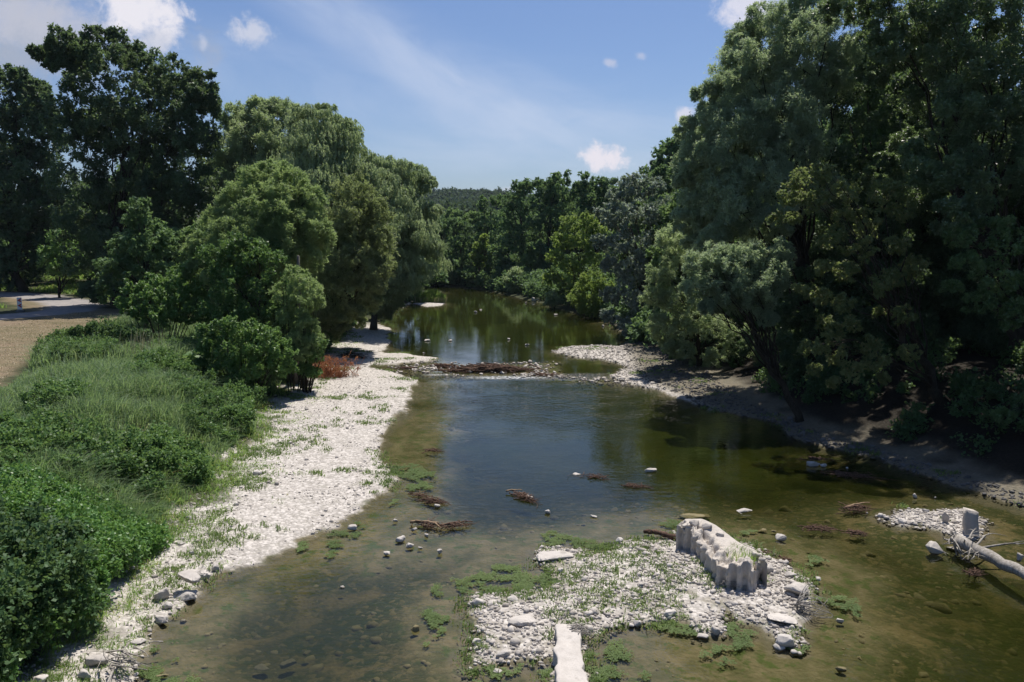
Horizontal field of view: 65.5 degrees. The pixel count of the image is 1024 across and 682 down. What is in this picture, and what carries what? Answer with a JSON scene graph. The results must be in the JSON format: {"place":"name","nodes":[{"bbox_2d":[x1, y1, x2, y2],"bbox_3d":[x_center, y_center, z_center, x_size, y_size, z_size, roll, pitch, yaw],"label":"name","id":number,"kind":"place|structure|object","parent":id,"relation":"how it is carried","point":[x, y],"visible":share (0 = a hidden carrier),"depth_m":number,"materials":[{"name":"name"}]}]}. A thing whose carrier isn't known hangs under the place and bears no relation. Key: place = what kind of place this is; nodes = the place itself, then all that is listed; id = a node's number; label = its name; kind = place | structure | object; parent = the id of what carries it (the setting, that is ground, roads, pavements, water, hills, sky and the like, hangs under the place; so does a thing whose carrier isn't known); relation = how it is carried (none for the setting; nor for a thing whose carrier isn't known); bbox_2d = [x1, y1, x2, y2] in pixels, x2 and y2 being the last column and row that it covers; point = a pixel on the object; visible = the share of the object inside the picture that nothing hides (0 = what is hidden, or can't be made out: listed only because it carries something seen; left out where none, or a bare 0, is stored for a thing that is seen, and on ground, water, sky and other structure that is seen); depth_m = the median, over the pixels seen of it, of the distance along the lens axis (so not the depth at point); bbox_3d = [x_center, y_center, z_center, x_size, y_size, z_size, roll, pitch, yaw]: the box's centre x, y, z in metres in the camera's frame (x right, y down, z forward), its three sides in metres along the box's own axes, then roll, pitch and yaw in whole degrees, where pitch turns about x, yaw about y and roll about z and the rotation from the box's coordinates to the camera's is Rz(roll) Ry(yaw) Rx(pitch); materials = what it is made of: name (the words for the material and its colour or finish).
{"place":"outdoors","nodes":[
{"label":"outdoors","id":0,"kind":"place"},
{"bbox_2d":[0,313,289,639],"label":"tall grass","id":1,"kind":"structure","parent":0,"point":[114,384],"depth_m":28.84,"materials":[{"name":"plant"}]},
{"bbox_2d":[0,210,1023,681],"bbox_3d":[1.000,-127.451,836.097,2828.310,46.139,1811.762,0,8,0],"label":"ground","id":2,"kind":"structure","parent":0,"point":[248,600],"depth_m":20.84,"materials":[{"name":"gravel"}]},
{"bbox_2d":[0,63,86,291],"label":"poplar tree","id":3,"kind":"object","parent":2,"relation":"on","point":[28,155],"visible":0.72,"depth_m":81.13,"materials":[{"name":"green plant"}]},
{"bbox_2d":[0,491,113,679],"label":"elder thicket","id":4,"kind":"object","parent":2,"relation":"on","point":[40,555],"visible":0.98,"depth_m":14.93,"materials":[{"name":"green plant"}]},
{"bbox_2d":[36,228,95,297],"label":"lime tree","id":5,"kind":"object","parent":2,"relation":"on","point":[50,256],"visible":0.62,"depth_m":74.64,"materials":[{"name":"green plant"}]},
{"bbox_2d":[0,469,134,670],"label":"nettles","id":6,"kind":"object","parent":2,"relation":"on","point":[18,490],"visible":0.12,"depth_m":18.02,"materials":[{"name":"green plant"}]},
{"bbox_2d":[0,270,161,307],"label":"meadow grass","id":7,"kind":"structure","parent":2,"relation":"on","point":[71,288],"depth_m":88.35,"materials":[{"name":"plant"}]},
{"bbox_2d":[0,456,175,681],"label":"bramble thicket","id":8,"kind":"object","parent":2,"relation":"on","point":[140,539],"visible":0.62,"depth_m":18.06,"materials":[{"name":"green plant"}]},
{"bbox_2d":[0,312,189,383],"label":"stubble","id":9,"kind":"object","parent":2,"relation":"on","point":[20,358],"visible":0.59,"depth_m":49.01,"materials":[{"name":"plant"}]},
{"bbox_2d":[84,654,108,665],"bbox_3d":[-7.660,5.912,14.709,0.408,0.218,0.227,0,8,0],"label":"rock","id":10,"kind":"object","parent":2,"relation":"on","point":[92,660],"visible":0.93,"depth_m":14.62,"materials":[{"name":"stone"}]},
{"bbox_2d":[66,320,153,347],"bbox_3d":[-20.820,-0.218,41.337,4.702,1.748,1.827,0,8,0],"label":"hedge bush","id":11,"kind":"object","parent":2,"relation":"on","point":[78,331],"visible":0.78,"depth_m":40.99,"materials":[{"name":"green plant"}]},
{"bbox_2d":[24,22,223,305],"bbox_3d":[-31.649,-14.160,67.060,15.984,23.422,10.759,0,8,0],"label":"ash tree","id":12,"kind":"object","parent":2,"relation":"on","point":[98,120],"visible":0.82,"depth_m":64.61,"materials":[{"name":"green plant"}]},
{"bbox_2d":[93,641,162,672],"bbox_3d":[-7.034,5.699,14.613,0.992,0.340,1.040,-2,8,-12],"label":"twig pile","id":13,"kind":"object","parent":2,"relation":"on","point":[121,655],"visible":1,"depth_m":14.47,"materials":[{"name":"grey wood"}]},
{"bbox_2d":[0,316,276,500],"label":"nettle patch","id":14,"kind":"object","parent":2,"relation":"on","point":[151,449],"visible":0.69,"depth_m":25.21,"materials":[{"name":"green plant"}]},
{"bbox_2d":[82,327,195,355],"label":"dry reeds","id":15,"kind":"object","parent":2,"relation":"on","point":[143,344],"visible":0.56,"depth_m":39.33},
{"bbox_2d":[91,195,199,327],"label":"beech tree","id":16,"kind":"object","parent":2,"relation":"on","point":[152,234],"visible":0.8,"depth_m":48.86,"materials":[{"name":"green plant"}]},
{"bbox_2d":[96,155,196,272],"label":"maple tree","id":17,"kind":"object","parent":2,"relation":"on","point":[118,169],"depth_m":81.27,"materials":[{"name":"green plant"}]},
{"bbox_2d":[113,263,223,338],"bbox_3d":[-18.522,-1.957,43.578,5.348,4.701,4.395,3,8,24],"label":"elder bush","id":18,"kind":"object","parent":2,"relation":"on","point":[167,306],"visible":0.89,"depth_m":42.79,"materials":[{"name":"green plant"}]},
{"bbox_2d":[154,227,195,294],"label":"oak tree","id":19,"kind":"object","parent":2,"relation":"on","point":[176,253],"visible":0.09,"depth_m":61.03,"materials":[{"name":"green plant"}]},
{"bbox_2d":[7,336,360,681],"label":"short grass","id":20,"kind":"structure","parent":2,"relation":"on","point":[206,485],"depth_m":22.07,"materials":[{"name":"plant"}]},
{"bbox_2d":[176,590,197,600],"bbox_3d":[-7.159,5.602,17.542,0.444,0.236,0.383,0,8,0],"label":"rock","id":21,"kind":"object","parent":2,"relation":"on","point":[185,595],"visible":0.98,"depth_m":17.45,"materials":[{"name":"stone"}]},
{"bbox_2d":[178,570,200,583],"bbox_3d":[-7.171,5.266,17.726,0.687,0.247,0.372,3,8,22],"label":"rock slab","id":22,"kind":"object","parent":2,"relation":"on","point":[191,576],"visible":1,"depth_m":17.66,"materials":[{"name":"stone"}]},
{"bbox_2d":[172,220,224,315],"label":"ash tree","id":23,"kind":"object","parent":2,"relation":"on","point":[182,236],"visible":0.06,"depth_m":53.06,"materials":[{"name":"green plant"}]},
{"bbox_2d":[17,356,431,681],"bbox_3d":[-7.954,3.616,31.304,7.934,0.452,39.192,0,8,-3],"label":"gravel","id":24,"kind":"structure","parent":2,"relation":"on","point":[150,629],"depth_m":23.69,"materials":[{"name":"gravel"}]},
{"bbox_2d":[191,314,299,388],"bbox_3d":[-12.267,0.708,36.982,5.225,3.966,3.187,0,8,0],"label":"dogwood bush","id":25,"kind":"object","parent":2,"relation":"on","point":[253,359],"visible":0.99,"depth_m":36.33,"materials":[{"name":"green plant"}]},
{"bbox_2d":[195,94,301,228],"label":"willow tree","id":26,"kind":"object","parent":2,"relation":"on","point":[258,125],"visible":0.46,"depth_m":70.07,"materials":[{"name":"green plant"}]},
{"bbox_2d":[192,231,313,378],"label":"maple tree","id":27,"kind":"object","parent":2,"relation":"on","point":[265,309],"visible":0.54,"depth_m":40.10,"materials":[{"name":"green plant"}]},
{"bbox_2d":[178,158,337,308],"bbox_3d":[-14.082,-4.525,44.741,8.466,11.240,8.010,6,10,37],"label":"willow tree","id":28,"kind":"object","parent":2,"relation":"on","point":[293,223],"visible":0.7,"depth_m":42.91,"materials":[{"name":"green plant"}]},
{"bbox_2d":[266,264,326,391],"bbox_3d":[-10.446,-0.610,39.007,2.986,6.366,3.448,0,8,0],"label":"sallow bush","id":29,"kind":"object","parent":2,"relation":"on","point":[303,323],"visible":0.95,"depth_m":38.50,"materials":[{"name":"green plant"}]},
{"bbox_2d":[291,333,329,393],"bbox_3d":[-10.027,1.072,39.035,1.962,3.025,1.961,6,10,39],"label":"spindle bush","id":30,"kind":"object","parent":2,"relation":"on","point":[308,369],"visible":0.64,"depth_m":38.71,"materials":[{"name":"green plant"}]},
{"bbox_2d":[266,102,400,293],"bbox_3d":[-14.483,-10.252,64.734,11.624,17.755,11.573,0,8,0],"label":"willow tree","id":31,"kind":"object","parent":2,"relation":"on","point":[326,149],"visible":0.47,"depth_m":62.11,"materials":[{"name":"green plant"}]},
{"bbox_2d":[309,354,362,378],"bbox_3d":[-10.526,1.280,43.459,4.531,1.418,2.616,0,8,0],"label":"dead bush","id":32,"kind":"object","parent":2,"relation":"on","point":[329,370],"visible":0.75,"depth_m":43.32,"materials":[{"name":"plant"}]},
{"bbox_2d":[308,168,399,346],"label":"willow tree","id":33,"kind":"object","parent":2,"relation":"on","point":[360,271],"visible":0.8,"depth_m":50.65,"materials":[{"name":"green plant"}]},
{"bbox_2d":[343,152,452,329],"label":"willow tree","id":34,"kind":"object","parent":2,"relation":"on","point":[413,224],"visible":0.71,"depth_m":61.88,"materials":[{"name":"green plant"}]},
{"bbox_2d":[414,288,446,302],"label":"grass tussock","id":35,"kind":"object","parent":2,"relation":"on","point":[434,296],"depth_m":91.49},
{"bbox_2d":[420,256,448,286],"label":"maple tree","id":36,"kind":"object","parent":2,"relation":"on","point":[442,276],"visible":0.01,"depth_m":93.88,"materials":[{"name":"green plant"}]},
{"bbox_2d":[420,214,450,285],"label":"alder tree","id":37,"kind":"object","parent":2,"relation":"on","point":[444,227],"visible":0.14,"depth_m":120.57,"materials":[{"name":"green plant"}]},
{"bbox_2d":[440,206,463,234],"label":"ash tree","id":38,"kind":"object","parent":2,"relation":"on","point":[451,212],"visible":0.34,"depth_m":171.91,"materials":[{"name":"green plant"}]},
{"bbox_2d":[159,250,758,363],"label":"bank thicket","id":39,"kind":"object","parent":2,"relation":"on","point":[531,283],"visible":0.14,"depth_m":92.60,"materials":[{"name":"plant"}]},
{"bbox_2d":[442,216,478,283],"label":"alder tree","id":40,"kind":"object","parent":2,"relation":"on","point":[454,246],"visible":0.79,"depth_m":120.78,"materials":[{"name":"green plant"}]},
{"bbox_2d":[456,210,484,250],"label":"ash tree","id":41,"kind":"object","parent":2,"relation":"on","point":[470,216],"visible":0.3,"depth_m":157.61,"materials":[{"name":"green plant"}]},
{"bbox_2d":[468,233,492,273],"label":"birch tree","id":42,"kind":"object","parent":2,"relation":"on","point":[478,258],"visible":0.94,"depth_m":115.61,"materials":[{"name":"green plant"}]},
{"bbox_2d":[471,193,505,274],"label":"oak tree","id":43,"kind":"object","parent":2,"relation":"on","point":[482,206],"visible":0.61,"depth_m":121.34,"materials":[{"name":"green plant"}]},
{"bbox_2d":[415,186,570,226],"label":"forest","id":44,"kind":"object","parent":2,"relation":"on","point":[465,201],"visible":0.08,"depth_m":601.37,"materials":[{"name":"green plant"}]},
{"bbox_2d":[487,207,530,255],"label":"maple tree","id":45,"kind":"object","parent":2,"relation":"on","point":[506,232],"visible":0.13,"depth_m":130.20,"materials":[{"name":"green plant"}]},
{"bbox_2d":[485,177,536,272],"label":"oak tree","id":46,"kind":"object","parent":2,"relation":"on","point":[520,188],"visible":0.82,"depth_m":114.75,"materials":[{"name":"green plant"}]},
{"bbox_2d":[501,265,524,293],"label":"willow bush","id":47,"kind":"object","parent":2,"relation":"on","point":[514,270],"visible":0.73,"depth_m":105.08,"materials":[{"name":"green plant"}]},
{"bbox_2d":[5,332,1023,681],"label":"gravel weeds","id":48,"kind":"object","parent":2,"relation":"on","point":[575,574],"visible":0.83,"depth_m":19.03,"materials":[{"name":"green plant"}]},
{"bbox_2d":[508,196,544,254],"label":"maple tree","id":49,"kind":"object","parent":2,"relation":"on","point":[536,238],"visible":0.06,"depth_m":138.09,"materials":[{"name":"green plant"}]},
{"bbox_2d":[520,244,540,273],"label":"birch tree","id":50,"kind":"object","parent":2,"relation":"on","point":[527,259],"visible":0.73,"depth_m":106.83,"materials":[{"name":"green plant"}]},
{"bbox_2d":[524,169,578,268],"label":"oak tree","id":51,"kind":"object","parent":2,"relation":"on","point":[549,188],"visible":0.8,"depth_m":109.76,"materials":[{"name":"green plant"}]},
{"bbox_2d":[543,288,562,309],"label":"bush","id":52,"kind":"object","parent":2,"relation":"on","point":[553,298],"visible":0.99,"depth_m":83.83,"materials":[{"name":"green plant"}]},
{"bbox_2d":[534,202,588,252],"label":"maple tree","id":53,"kind":"object","parent":2,"relation":"on","point":[544,236],"visible":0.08,"depth_m":127.66,"materials":[{"name":"green plant"}]},
{"bbox_2d":[553,624,587,681],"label":"concrete slab","id":54,"kind":"structure","parent":2,"relation":"on","point":[568,662],"depth_m":14.66,"materials":[{"name":"concrete"}]},
{"bbox_2d":[567,622,595,637],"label":"twig pile","id":55,"kind":"object","parent":54,"relation":"on","point":[580,627],"visible":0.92,"depth_m":15.63,"materials":[{"name":"grey wood"}]},
{"bbox_2d":[541,210,607,292],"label":"walnut tree","id":56,"kind":"object","parent":2,"relation":"on","point":[566,242],"visible":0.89,"depth_m":85.22,"materials":[{"name":"green plant"}]},
{"bbox_2d":[141,420,1023,681],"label":"submerged stones","id":57,"kind":"object","parent":2,"relation":"on","point":[944,608],"visible":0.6,"depth_m":19.00,"materials":[{"name":"stone"}]},
{"bbox_2d":[564,269,614,318],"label":"willow bush","id":58,"kind":"object","parent":2,"relation":"on","point":[582,288],"visible":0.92,"depth_m":75.39,"materials":[{"name":"green plant"}]},
{"bbox_2d":[563,171,621,253],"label":"oak tree","id":59,"kind":"object","parent":2,"relation":"on","point":[587,201],"visible":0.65,"depth_m":105.35,"materials":[{"name":"green plant"}]},
{"bbox_2d":[550,344,665,390],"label":"bar stones","id":60,"kind":"object","parent":2,"relation":"on","point":[620,348],"visible":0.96,"depth_m":51.70,"materials":[{"name":"stone"}]},
{"bbox_2d":[605,195,645,262],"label":"ash tree","id":61,"kind":"object","parent":2,"relation":"on","point":[613,232],"visible":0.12,"depth_m":93.03,"materials":[{"name":"green plant"}]},
{"bbox_2d":[589,170,671,342],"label":"silver poplar tree","id":62,"kind":"object","parent":2,"relation":"on","point":[611,215],"visible":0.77,"depth_m":60.86,"materials":[{"name":"green plant"}]},
{"bbox_2d":[618,192,673,300],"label":"ash tree","id":63,"kind":"object","parent":2,"relation":"on","point":[642,244],"visible":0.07,"depth_m":63.01,"materials":[{"name":"green plant"}]},
{"bbox_2d":[641,163,674,213],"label":"oak tree","id":64,"kind":"object","parent":2,"relation":"on","point":[662,172],"visible":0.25,"depth_m":75.30,"materials":[{"name":"green plant"}]},
{"bbox_2d":[636,133,682,238],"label":"oak tree","id":65,"kind":"object","parent":2,"relation":"on","point":[669,148],"visible":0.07,"depth_m":96.84,"materials":[{"name":"green plant"}]},
{"bbox_2d":[645,190,705,305],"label":"ash tree","id":66,"kind":"object","parent":2,"relation":"on","point":[658,252],"visible":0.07,"depth_m":55.04,"materials":[{"name":"green plant"}]},
{"bbox_2d":[667,513,709,518],"bbox_3d":[4.874,5.051,22.842,1.625,0.176,0.427,0,8,0],"label":"rock slab","id":67,"kind":"object","parent":2,"relation":"on","point":[692,516],"visible":0.98,"depth_m":22.77,"materials":[{"name":"stone"}]},
{"bbox_2d":[637,223,801,367],"bbox_3d":[12.070,-1.540,46.090,10.177,10.564,6.462,0,8,0],"label":"willow tree","id":68,"kind":"object","parent":2,"relation":"on","point":[684,322],"visible":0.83,"depth_m":44.74,"materials":[{"name":"green plant"}]},
{"bbox_2d":[676,519,766,591],"bbox_3d":[4.875,5.198,19.066,1.234,1.188,2.977,-3,8,-20],"label":"concrete ruin","id":69,"kind":"object","parent":2,"relation":"on","point":[708,543],"visible":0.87,"depth_m":18.65,"materials":[{"name":"concrete"}]},
{"bbox_2d":[457,507,995,681],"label":"cobbles","id":70,"kind":"object","parent":2,"relation":"on","point":[592,612],"visible":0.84,"depth_m":17.25,"materials":[{"name":"stone"}]},
{"bbox_2d":[508,614,536,626],"bbox_3d":[0.209,5.732,16.271,0.561,0.161,0.412,-4,9,-28],"label":"rock slab","id":71,"kind":"object","parent":70,"relation":"on","point":[525,620],"visible":1,"depth_m":16.21,"materials":[{"name":"stone"}]},
{"bbox_2d":[536,550,573,560],"bbox_3d":[1.088,5.313,19.685,0.992,0.167,0.496,-1,8,-11],"label":"rock slab","id":72,"kind":"object","parent":70,"relation":"on","point":[548,555],"visible":1,"depth_m":19.61,"materials":[{"name":"stone"}]},
{"bbox_2d":[643,529,675,540],"bbox_3d":[3.925,5.102,21.044,1.039,0.221,0.239,5,9,33],"label":"log","id":73,"kind":"object","parent":70,"relation":"on","point":[664,534],"visible":0.93,"depth_m":21.00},
{"bbox_2d":[767,613,797,624],"bbox_3d":[5.552,5.745,16.436,0.573,0.174,0.485,0,8,0],"label":"rock slab","id":74,"kind":"object","parent":70,"relation":"on","point":[784,618],"visible":1,"depth_m":16.34,"materials":[{"name":"stone"}]},
{"bbox_2d":[775,633,794,646],"bbox_3d":[5.325,5.875,15.560,0.373,0.286,0.251,0,8,0],"label":"boulder","id":75,"kind":"object","parent":70,"relation":"on","point":[784,640],"visible":1,"depth_m":15.48,"materials":[{"name":"stone"}]},
{"bbox_2d":[783,582,808,595],"bbox_3d":[6.275,5.519,17.607,0.554,0.317,0.454,0,8,0],"label":"rock slab","id":76,"kind":"object","parent":70,"relation":"on","point":[796,588],"visible":0.81,"depth_m":17.52,"materials":[{"name":"stone"}]},
{"bbox_2d":[792,584,833,618],"bbox_3d":[6.439,5.527,16.883,0.819,0.552,0.916,-6,10,-36],"label":"pile","id":77,"kind":"object","parent":70,"relation":"on","point":[799,602],"visible":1,"depth_m":16.82,"materials":[{"name":"grey wood"}]},
{"bbox_2d":[684,166,788,323],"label":"ash tree","id":78,"kind":"object","parent":2,"relation":"on","point":[740,317],"visible":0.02,"depth_m":48.43,"materials":[{"name":"green plant"}]},
{"bbox_2d":[677,235,803,422],"bbox_3d":[9.615,-0.322,33.332,5.679,8.196,3.562,0,8,0],"label":"willow tree","id":79,"kind":"object","parent":2,"relation":"on","point":[759,277],"visible":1,"depth_m":32.48,"materials":[{"name":"green plant"}]},
{"bbox_2d":[667,0,875,361],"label":"willow tree","id":80,"kind":"object","parent":2,"relation":"on","point":[737,122],"visible":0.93,"depth_m":35.97,"materials":[{"name":"green plant"}]},
{"bbox_2d":[569,299,1023,457],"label":"undergrowth","id":81,"kind":"object","parent":2,"relation":"on","point":[960,384],"visible":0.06,"depth_m":33.19,"materials":[{"name":"green plant"}]},
{"bbox_2d":[624,340,1023,505],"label":"shore stones","id":82,"kind":"object","parent":2,"relation":"on","point":[825,442],"visible":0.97,"depth_m":35.73,"materials":[{"name":"stone"}]},
{"bbox_2d":[782,159,900,319],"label":"oak tree","id":83,"kind":"object","parent":2,"relation":"on","point":[844,289],"visible":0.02,"depth_m":45.29,"materials":[{"name":"green plant"}]},
{"bbox_2d":[764,162,950,404],"bbox_3d":[13.600,-1.898,30.644,7.625,9.794,4.402,-3,8,-21],"label":"maple tree","id":84,"kind":"object","parent":2,"relation":"on","point":[896,311],"visible":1,"depth_m":29.69,"materials":[{"name":"green plant"}]},
{"bbox_2d":[734,41,989,381],"bbox_3d":[17.905,-6.719,40.142,12.010,17.291,10.875,0,8,0],"label":"elm tree","id":85,"kind":"object","parent":2,"relation":"on","point":[846,155],"visible":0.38,"depth_m":38.42,"materials":[{"name":"green plant"}]},
{"bbox_2d":[789,114,956,251],"bbox_3d":[24.052,-8.305,50.073,15.170,15.436,15.828,-1,8,-6],"label":"maple tree","id":86,"kind":"object","parent":2,"relation":"on","point":[866,144],"visible":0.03,"depth_m":46.73,"materials":[{"name":"green plant"}]},
{"bbox_2d":[807,0,1015,301],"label":"beech tree","id":87,"kind":"object","parent":2,"relation":"on","point":[875,109],"visible":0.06,"depth_m":42.47,"materials":[{"name":"green plant"}]},
{"bbox_2d":[811,0,1023,363],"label":"poplar tree","id":88,"kind":"object","parent":2,"relation":"on","point":[956,100],"visible":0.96,"depth_m":31.00,"materials":[{"name":"green plant"}]},
{"bbox_2d":[925,541,948,558],"bbox_3d":[10.771,5.285,20.115,0.597,0.390,0.369,4,9,28],"label":"boulder","id":89,"kind":"object","parent":2,"relation":"on","point":[933,548],"visible":1,"depth_m":20.06,"materials":[{"name":"stone"}]},
{"bbox_2d":[909,92,1023,353],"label":"elm tree","id":90,"kind":"object","parent":2,"relation":"on","point":[966,331],"visible":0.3,"depth_m":36.67,"materials":[{"name":"green plant"}]},
{"bbox_2d":[962,507,978,535],"bbox_3d":[12.236,4.904,21.231,0.382,0.880,0.307,1,8,5],"label":"concrete post","id":91,"kind":"object","parent":2,"relation":"on","point":[970,518],"visible":0.77,"depth_m":21.12,"materials":[{"name":"concrete"}]},
{"bbox_2d":[938,214,1023,425],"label":"alder tree","id":92,"kind":"object","parent":2,"relation":"on","point":[1012,285],"visible":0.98,"depth_m":28.52,"materials":[{"name":"green plant"}]},
{"bbox_2d":[0,0,1023,207],"label":"sky","id":93,"kind":"structure","parent":0,"point":[489,94],"materials":[{"name":"blue"}]},
{"bbox_2d":[377,286,1023,637],"bbox_3d":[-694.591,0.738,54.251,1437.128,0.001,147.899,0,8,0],"label":"water","id":94,"kind":"structure","parent":0,"point":[540,440],"depth_m":32.61,"materials":[{"name":"liquid"}]},
{"bbox_2d":[410,515,445,530],"bbox_3d":[-2.297,5.022,21.965,1.201,0.184,0.848,7,11,43],"label":"twig pile","id":95,"kind":"object","parent":94,"relation":"on","point":[431,524],"visible":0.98,"depth_m":21.96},
{"bbox_2d":[437,520,476,530],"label":"twig pile","id":96,"kind":"object","parent":94,"relation":"on","point":[452,524],"visible":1,"depth_m":21.86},
{"bbox_2d":[427,362,548,373],"bbox_3d":[-1.306,1.534,46.641,7.118,0.555,2.181,0,8,0],"label":"driftwood pile","id":97,"kind":"object","parent":94,"relation":"on","point":[489,367],"visible":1,"depth_m":46.39,"materials":[{"name":"wood"}]},
{"bbox_2d":[135,463,862,681],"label":"water plants","id":98,"kind":"object","parent":94,"relation":"on","point":[524,583],"visible":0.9,"depth_m":17.26,"materials":[{"name":"green plant"}]},
{"bbox_2d":[383,360,638,387],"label":"riffle stones","id":99,"kind":"object","parent":94,"relation":"on","point":[524,375],"visible":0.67,"depth_m":45.99,"materials":[{"name":"stone"}]},
{"bbox_2d":[506,489,542,506],"bbox_3d":[0.457,4.746,24.135,0.693,0.155,1.736,-5,9,-32],"label":"twig pile","id":100,"kind":"object","parent":94,"relation":"on","point":[522,495],"visible":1,"depth_m":24.19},
{"bbox_2d":[797,522,844,532],"bbox_3d":[8.437,5.074,21.682,1.233,0.158,0.732,0,8,0],"label":"twig pile","id":101,"kind":"object","parent":94,"relation":"on","point":[817,528],"visible":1,"depth_m":21.67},
{"bbox_2d":[836,501,876,515],"bbox_3d":[9.964,4.868,23.259,1.392,0.145,1.133,0,8,0],"label":"twig pile","id":102,"kind":"object","parent":94,"relation":"on","point":[854,507],"visible":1,"depth_m":23.21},
{"bbox_2d":[819,469,897,480],"bbox_3d":[11.508,4.421,26.490,2.381,0.168,1.026,2,8,16],"label":"twig pile","id":103,"kind":"object","parent":94,"relation":"on","point":[853,474],"visible":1,"depth_m":26.46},
{"bbox_2d":[942,525,1023,579],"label":"fallen tree","id":104,"kind":"object","parent":94,"relation":"in","point":[961,543],"visible":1,"depth_m":19.34,"materials":[{"name":"grey wood"}]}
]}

